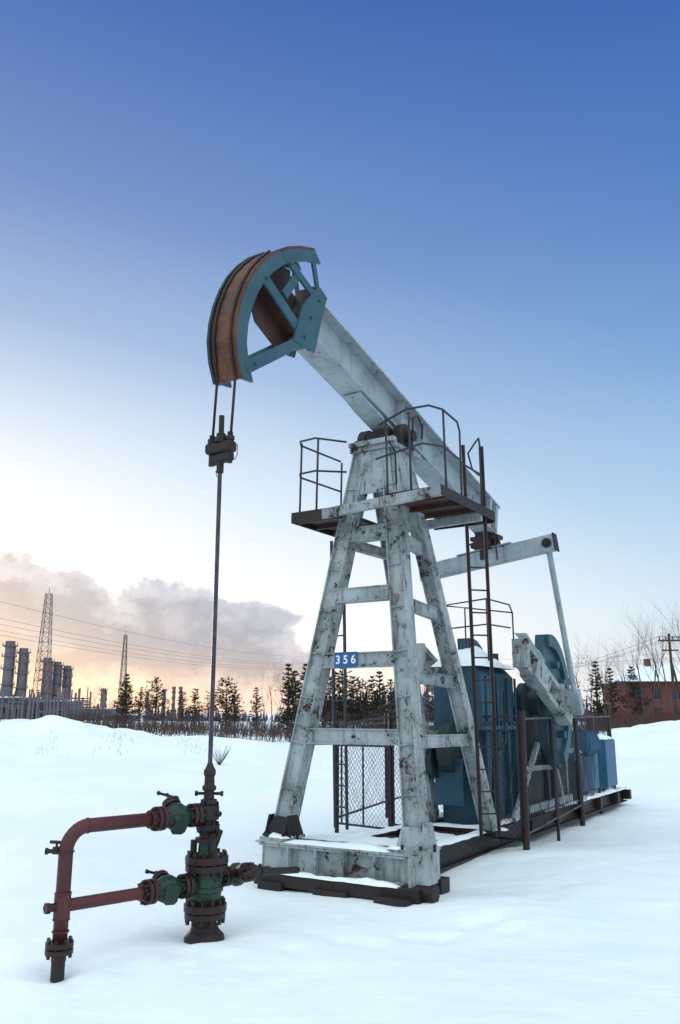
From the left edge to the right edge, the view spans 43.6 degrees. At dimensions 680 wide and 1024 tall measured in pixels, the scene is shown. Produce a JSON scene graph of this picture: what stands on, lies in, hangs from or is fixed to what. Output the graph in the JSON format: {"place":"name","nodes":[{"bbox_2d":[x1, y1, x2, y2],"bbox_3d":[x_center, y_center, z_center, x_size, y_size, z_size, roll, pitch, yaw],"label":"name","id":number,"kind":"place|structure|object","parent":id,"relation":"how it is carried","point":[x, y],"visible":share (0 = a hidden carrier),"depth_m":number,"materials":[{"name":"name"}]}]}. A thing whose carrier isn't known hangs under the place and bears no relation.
{"place":"outdoors","nodes":[
{"label":"outdoors","id":0,"kind":"place"},
{"bbox_2d":[0,601,675,668],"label":"overhead power lines","id":1,"kind":"object","parent":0,"point":[209,647],"visible":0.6,"depth_m":159.89,"materials":[{"name":"black metal"}]},
{"bbox_2d":[0,714,679,1023],"bbox_3d":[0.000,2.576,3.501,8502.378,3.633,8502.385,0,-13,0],"label":"snow ground","id":2,"kind":"structure","parent":0,"point":[577,924],"depth_m":7.65,"materials":[{"name":"white snow"}]},
{"bbox_2d":[0,641,17,696],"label":"factory chimney","id":3,"kind":"object","parent":2,"relation":"on","point":[9,665],"visible":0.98,"depth_m":254.97,"materials":[{"name":"metal"}]},
{"bbox_2d":[13,648,30,696],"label":"factory chimney","id":4,"kind":"object","parent":2,"relation":"on","point":[23,662],"visible":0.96,"depth_m":256.78,"materials":[{"name":"metal"}]},
{"bbox_2d":[30,587,52,717],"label":"lattice tower","id":5,"kind":"structure","parent":2,"relation":"on","point":[42,651],"depth_m":247.46,"materials":[{"name":"metal"}]},
{"bbox_2d":[39,658,54,699],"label":"factory chimney","id":6,"kind":"object","parent":2,"relation":"on","point":[44,673],"visible":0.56,"depth_m":262.25,"materials":[{"name":"metal"}]},
{"bbox_2d":[51,662,63,699],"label":"factory chimney","id":7,"kind":"object","parent":2,"relation":"on","point":[57,681],"visible":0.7,"depth_m":266.12,"materials":[{"name":"metal"}]},
{"bbox_2d":[61,666,73,699],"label":"factory chimney","id":8,"kind":"object","parent":2,"relation":"on","point":[67,676],"visible":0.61,"depth_m":270.03,"materials":[{"name":"metal"}]},
{"bbox_2d":[0,687,138,720],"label":"fence","id":9,"kind":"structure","parent":2,"relation":"on","point":[27,707],"depth_m":236.07,"materials":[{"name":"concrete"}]},
{"bbox_2d":[3,707,127,720],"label":"windows","id":10,"kind":"structure","parent":9,"relation":"attached to","point":[4,708],"depth_m":237.72,"materials":[{"name":"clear glass"}]},
{"bbox_2d":[0,697,136,714],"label":"snowy roof","id":11,"kind":"structure","parent":9,"relation":"on","point":[60,700],"depth_m":243.61,"materials":[{"name":"white snow"}]},
{"bbox_2d":[87,678,103,709],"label":"bare birch tree","id":12,"kind":"object","parent":2,"relation":"on","point":[95,693],"visible":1,"depth_m":76.24,"materials":[{"name":"plant"}]},
{"bbox_2d":[99,688,107,707],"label":"factory chimney","id":13,"kind":"object","parent":2,"relation":"on","point":[104,692],"visible":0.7,"depth_m":292.56,"materials":[{"name":"metal"}]},
{"bbox_2d":[109,685,134,725],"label":"pine tree","id":14,"kind":"object","parent":2,"relation":"on","point":[119,700],"visible":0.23,"depth_m":68.19,"materials":[{"name":"green plant"}]},
{"bbox_2d":[117,635,127,711],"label":"lattice tower","id":15,"kind":"structure","parent":2,"relation":"on","point":[122,659],"depth_m":325.30,"materials":[{"name":"metal"}]},
{"bbox_2d":[36,729,215,760],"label":"dry weeds","id":16,"kind":"object","parent":2,"relation":"on","point":[118,742],"visible":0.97,"depth_m":31.85,"materials":[{"name":"beige plant"}]},
{"bbox_2d":[113,674,138,726],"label":"pine tree","id":17,"kind":"object","parent":2,"relation":"on","point":[124,701],"visible":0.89,"depth_m":60.47,"materials":[{"name":"green plant"}]},
{"bbox_2d":[132,687,148,718],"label":"pine tree","id":18,"kind":"object","parent":2,"relation":"on","point":[138,706],"visible":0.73,"depth_m":92.68,"materials":[{"name":"green plant"}]},
{"bbox_2d":[145,691,148,717],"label":"factory chimney","id":19,"kind":"object","parent":2,"relation":"on","point":[146,692],"visible":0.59,"depth_m":331.65,"materials":[{"name":"metal"}]},
{"bbox_2d":[138,677,178,726],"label":"pine tree","id":20,"kind":"object","parent":2,"relation":"on","point":[155,703],"visible":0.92,"depth_m":77.96,"materials":[{"name":"green plant"}]},
{"bbox_2d":[162,689,165,712],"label":"factory chimney","id":21,"kind":"object","parent":2,"relation":"on","point":[164,695],"visible":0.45,"depth_m":341.55,"materials":[{"name":"metal"}]},
{"bbox_2d":[43,763,299,982],"bbox_3d":[-1.250,2.857,7.065,2.501,1.470,0.461,10,-17,-37],"label":"wellhead christmas tree","id":22,"kind":"object","parent":2,"relation":"on","point":[204,879],"visible":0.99,"depth_m":6.90,"materials":[{"name":"metal"}]},
{"bbox_2d":[171,686,175,716],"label":"factory chimney","id":23,"kind":"object","parent":2,"relation":"on","point":[173,694],"visible":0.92,"depth_m":341.55,"materials":[{"name":"metal"}]},
{"bbox_2d":[178,687,182,713],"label":"factory chimney","id":24,"kind":"object","parent":2,"relation":"on","point":[180,693],"visible":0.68,"depth_m":343.62,"materials":[{"name":"metal"}]},
{"bbox_2d":[174,691,189,721],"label":"pine tree","id":25,"kind":"object","parent":2,"relation":"on","point":[182,704],"visible":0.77,"depth_m":82.80,"materials":[{"name":"green plant"}]},
{"bbox_2d":[179,688,205,721],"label":"pine tree","id":26,"kind":"object","parent":2,"relation":"on","point":[195,698],"visible":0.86,"depth_m":73.00,"materials":[{"name":"green plant"}]},
{"bbox_2d":[195,689,224,719],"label":"pine tree","id":27,"kind":"object","parent":2,"relation":"on","point":[208,708],"visible":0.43,"depth_m":97.41,"materials":[{"name":"green plant"}]},
{"bbox_2d":[213,747,231,764],"bbox_3d":[-4.066,8.239,28.889,0.838,0.790,0.520,0,-13,0],"label":"bare shrub","id":28,"kind":"object","parent":2,"relation":"on","point":[218,761],"visible":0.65,"depth_m":28.81,"materials":[{"name":"plant"}]},
{"bbox_2d":[214,676,244,729],"bbox_3d":[-8.403,14.546,64.348,2.621,4.197,2.426,-7,-15,28],"label":"pine tree","id":29,"kind":"object","parent":2,"relation":"on","point":[226,708],"visible":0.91,"depth_m":64.30,"materials":[{"name":"green plant"}]},
{"bbox_2d":[222,686,246,721],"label":"pine tree","id":30,"kind":"object","parent":2,"relation":"on","point":[237,697],"visible":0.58,"depth_m":77.89,"materials":[{"name":"green plant"}]},
{"bbox_2d":[247,687,264,729],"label":"pine tree","id":31,"kind":"object","parent":2,"relation":"on","point":[256,704],"visible":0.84,"depth_m":68.15,"materials":[{"name":"green plant"}]},
{"bbox_2d":[249,678,268,723],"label":"bare birch tree","id":32,"kind":"object","parent":2,"relation":"on","point":[261,698],"visible":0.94,"depth_m":73.14,"materials":[{"name":"plant"}]},
{"bbox_2d":[253,664,281,724],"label":"bare birch tree","id":33,"kind":"object","parent":2,"relation":"on","point":[270,691],"visible":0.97,"depth_m":70.44,"materials":[{"name":"plant"}]},
{"bbox_2d":[268,667,281,715],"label":"bare birch tree","id":34,"kind":"object","parent":2,"relation":"on","point":[275,692],"visible":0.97,"depth_m":66.24,"materials":[{"name":"plant"}]},
{"bbox_2d":[274,663,296,736],"bbox_3d":[-3.407,12.532,56.571,2.026,4.976,2.092,-5,-14,18],"label":"pine tree","id":35,"kind":"object","parent":2,"relation":"on","point":[288,668],"visible":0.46,"depth_m":56.59,"materials":[{"name":"green plant"}]},
{"bbox_2d":[277,670,324,733],"bbox_3d":[-2.953,12.360,54.537,2.769,4.455,3.610,-8,-16,32],"label":"pine tree","id":36,"kind":"object","parent":2,"relation":"on","point":[293,692],"visible":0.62,"depth_m":54.54,"materials":[{"name":"green plant"}]},
{"bbox_2d":[293,663,322,722],"bbox_3d":[-2.547,13.779,62.605,2.806,5.330,2.265,-1,-13,3],"label":"pine tree","id":37,"kind":"object","parent":2,"relation":"on","point":[302,676],"visible":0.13,"depth_m":62.92,"materials":[{"name":"green plant"}]},
{"bbox_2d":[319,683,337,727],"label":"pine tree","id":38,"kind":"object","parent":2,"relation":"on","point":[326,706],"visible":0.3,"depth_m":58.37,"materials":[{"name":"green plant"}]},
{"bbox_2d":[321,671,357,725],"bbox_3d":[-0.560,14.020,62.258,3.802,4.785,3.599,6,-15,-24],"label":"pine tree","id":39,"kind":"object","parent":2,"relation":"on","point":[336,688],"visible":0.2,"depth_m":62.42,"materials":[{"name":"green plant"}]},
{"bbox_2d":[0,699,679,742],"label":"shrub thicket","id":40,"kind":"object","parent":2,"relation":"on","point":[192,727],"visible":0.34,"depth_m":50.35,"materials":[{"name":"brown plant"}]},
{"bbox_2d":[326,668,362,726],"bbox_3d":[0.151,13.518,60.790,3.168,5.201,3.216,2,-13,-9],"label":"pine tree","id":41,"kind":"object","parent":2,"relation":"on","point":[341,706],"visible":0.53,"depth_m":60.40,"materials":[{"name":"green plant"}]},
{"bbox_2d":[106,686,603,721],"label":"distant forest","id":42,"kind":"object","parent":2,"relation":"on","point":[426,693],"visible":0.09,"depth_m":285.53,"materials":[{"name":"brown plant"}]},
{"bbox_2d":[347,675,367,728],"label":"pine tree","id":43,"kind":"object","parent":2,"relation":"on","point":[354,691],"visible":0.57,"depth_m":64.39,"materials":[{"name":"green plant"}]},
{"bbox_2d":[352,679,377,727],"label":"pine tree","id":44,"kind":"object","parent":2,"relation":"on","point":[363,694],"visible":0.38,"depth_m":68.43,"materials":[{"name":"green plant"}]},
{"bbox_2d":[360,676,378,726],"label":"pine tree","id":45,"kind":"object","parent":2,"relation":"on","point":[371,698],"visible":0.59,"depth_m":62.47,"materials":[{"name":"green plant"}]},
{"bbox_2d":[368,671,392,728],"bbox_3d":[2.769,13.255,58.465,1.964,4.672,1.902,5,-14,-21],"label":"pine tree","id":46,"kind":"object","parent":2,"relation":"on","point":[380,701],"visible":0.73,"depth_m":58.52,"materials":[{"name":"green plant"}]},
{"bbox_2d":[369,679,396,725],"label":"pine tree","id":47,"kind":"object","parent":2,"relation":"on","point":[391,693],"visible":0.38,"depth_m":64.47,"materials":[{"name":"green plant"}]},
{"bbox_2d":[205,246,631,906],"bbox_3d":[2.043,1.426,13.017,2.719,6.854,12.798,-8,-15,31],"label":"oil pumpjack","id":48,"kind":"object","parent":2,"relation":"on","point":[395,452],"visible":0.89,"depth_m":10.09,"materials":[{"name":"white paint"}]},
{"bbox_2d":[423,690,436,730],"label":"pine tree","id":49,"kind":"object","parent":2,"relation":"on","point":[429,705],"visible":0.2,"depth_m":77.84,"materials":[{"name":"green plant"}]},
{"bbox_2d":[335,708,615,849],"bbox_3d":[2.555,4.723,15.849,4.027,2.102,9.217,-6,-15,24],"label":"chain link fence","id":50,"kind":"object","parent":2,"relation":"on","point":[390,798],"visible":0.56,"depth_m":12.83,"materials":[{"name":"metal"}]},
{"bbox_2d":[565,641,590,726],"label":"bare birch tree","id":51,"kind":"object","parent":2,"relation":"on","point":[576,666],"visible":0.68,"depth_m":82.90,"materials":[{"name":"plant"}]},
{"bbox_2d":[575,653,592,715],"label":"bare birch tree","id":52,"kind":"object","parent":2,"relation":"on","point":[587,683],"visible":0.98,"depth_m":78.13,"materials":[{"name":"plant"}]},
{"bbox_2d":[574,633,617,713],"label":"bare birch tree","id":53,"kind":"object","parent":2,"relation":"on","point":[597,667],"visible":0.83,"depth_m":88.31,"materials":[{"name":"plant"}]},
{"bbox_2d":[584,661,608,715],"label":"pine tree","id":54,"kind":"object","parent":2,"relation":"on","point":[596,703],"visible":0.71,"depth_m":92.79,"materials":[{"name":"green plant"}]},
{"bbox_2d":[586,640,613,710],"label":"bare birch tree","id":55,"kind":"object","parent":2,"relation":"on","point":[603,676],"visible":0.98,"depth_m":76.70,"materials":[{"name":"plant"}]},
{"bbox_2d":[598,668,622,714],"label":"pine tree","id":56,"kind":"object","parent":2,"relation":"on","point":[611,700],"visible":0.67,"depth_m":85.96,"materials":[{"name":"green plant"}]},
{"bbox_2d":[595,638,625,713],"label":"bare birch tree","id":57,"kind":"object","parent":2,"relation":"on","point":[616,676],"visible":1,"depth_m":72.22,"materials":[{"name":"plant"}]},
{"bbox_2d":[601,634,641,715],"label":"bare birch tree","id":58,"kind":"object","parent":2,"relation":"on","point":[624,677],"visible":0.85,"depth_m":83.34,"materials":[{"name":"plant"}]},
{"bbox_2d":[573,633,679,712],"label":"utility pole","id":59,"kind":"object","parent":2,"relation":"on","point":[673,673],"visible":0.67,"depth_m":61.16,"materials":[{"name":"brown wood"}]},
{"bbox_2d":[607,603,649,716],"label":"bare birch tree","id":60,"kind":"object","parent":2,"relation":"on","point":[635,661],"visible":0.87,"depth_m":79.05,"materials":[{"name":"plant"}]},
{"bbox_2d":[585,711,679,726],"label":"red fence","id":61,"kind":"object","parent":2,"relation":"on","point":[653,717],"visible":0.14,"depth_m":61.71,"materials":[{"name":"paint"}]},
{"bbox_2d":[614,666,656,716],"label":"pine tree","id":62,"kind":"object","parent":2,"relation":"on","point":[630,676],"visible":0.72,"depth_m":89.61,"materials":[{"name":"green plant"}]},
{"bbox_2d":[619,608,662,714],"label":"bare birch tree","id":63,"kind":"object","parent":2,"relation":"on","point":[648,648],"visible":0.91,"depth_m":74.37,"materials":[{"name":"plant"}]},
{"bbox_2d":[603,683,679,715],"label":"walls","id":64,"kind":"structure","parent":2,"relation":"on","point":[647,689],"depth_m":90.04,"materials":[{"name":"red brick"}]},
{"bbox_2d":[599,665,679,683],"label":"snow covered roof","id":65,"kind":"structure","parent":64,"relation":"on","point":[644,675],"depth_m":92.40,"materials":[{"name":"white snow"}]},
{"bbox_2d":[643,659,650,665],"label":"brick chimney","id":66,"kind":"object","parent":65,"relation":"on","point":[645,662],"visible":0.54,"depth_m":94.40,"materials":[{"name":"red brick"}]},
{"bbox_2d":[600,681,679,685],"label":"eaves","id":67,"kind":"object","parent":64,"relation":"on","point":[643,682],"visible":0.49,"depth_m":89.72,"materials":[{"name":"metal"}]},
{"bbox_2d":[632,688,679,714],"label":"window frames","id":68,"kind":"structure","parent":64,"relation":"attached to","point":[656,699],"depth_m":89.74,"materials":[{"name":"wood"}]},
{"bbox_2d":[632,688,679,716],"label":"windows","id":69,"kind":"structure","parent":68,"relation":"attached to","point":[635,695],"depth_m":89.91,"materials":[{"name":"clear glass"}]},
{"bbox_2d":[619,601,677,713],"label":"bare birch tree","id":70,"kind":"object","parent":2,"relation":"on","point":[657,675],"visible":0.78,"depth_m":78.67,"materials":[{"name":"plant"}]},
{"bbox_2d":[629,612,671,710],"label":"bare birch tree","id":71,"kind":"object","parent":2,"relation":"on","point":[663,652],"visible":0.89,"depth_m":73.09,"materials":[{"name":"plant"}]},
{"bbox_2d":[641,587,679,672],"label":"bare birch tree","id":72,"kind":"object","parent":2,"relation":"on","point":[678,621],"visible":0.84,"depth_m":77.24,"materials":[{"name":"plant"}]},
{"bbox_2d":[649,613,679,659],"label":"bare birch tree","id":73,"kind":"object","parent":2,"relation":"on","point":[673,638],"visible":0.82,"depth_m":74.68,"materials":[{"name":"plant"}]},
{"bbox_2d":[0,0,679,713],"label":"sky","id":74,"kind":"structure","parent":0,"point":[485,194],"materials":[{"name":"blue"}]}
]}

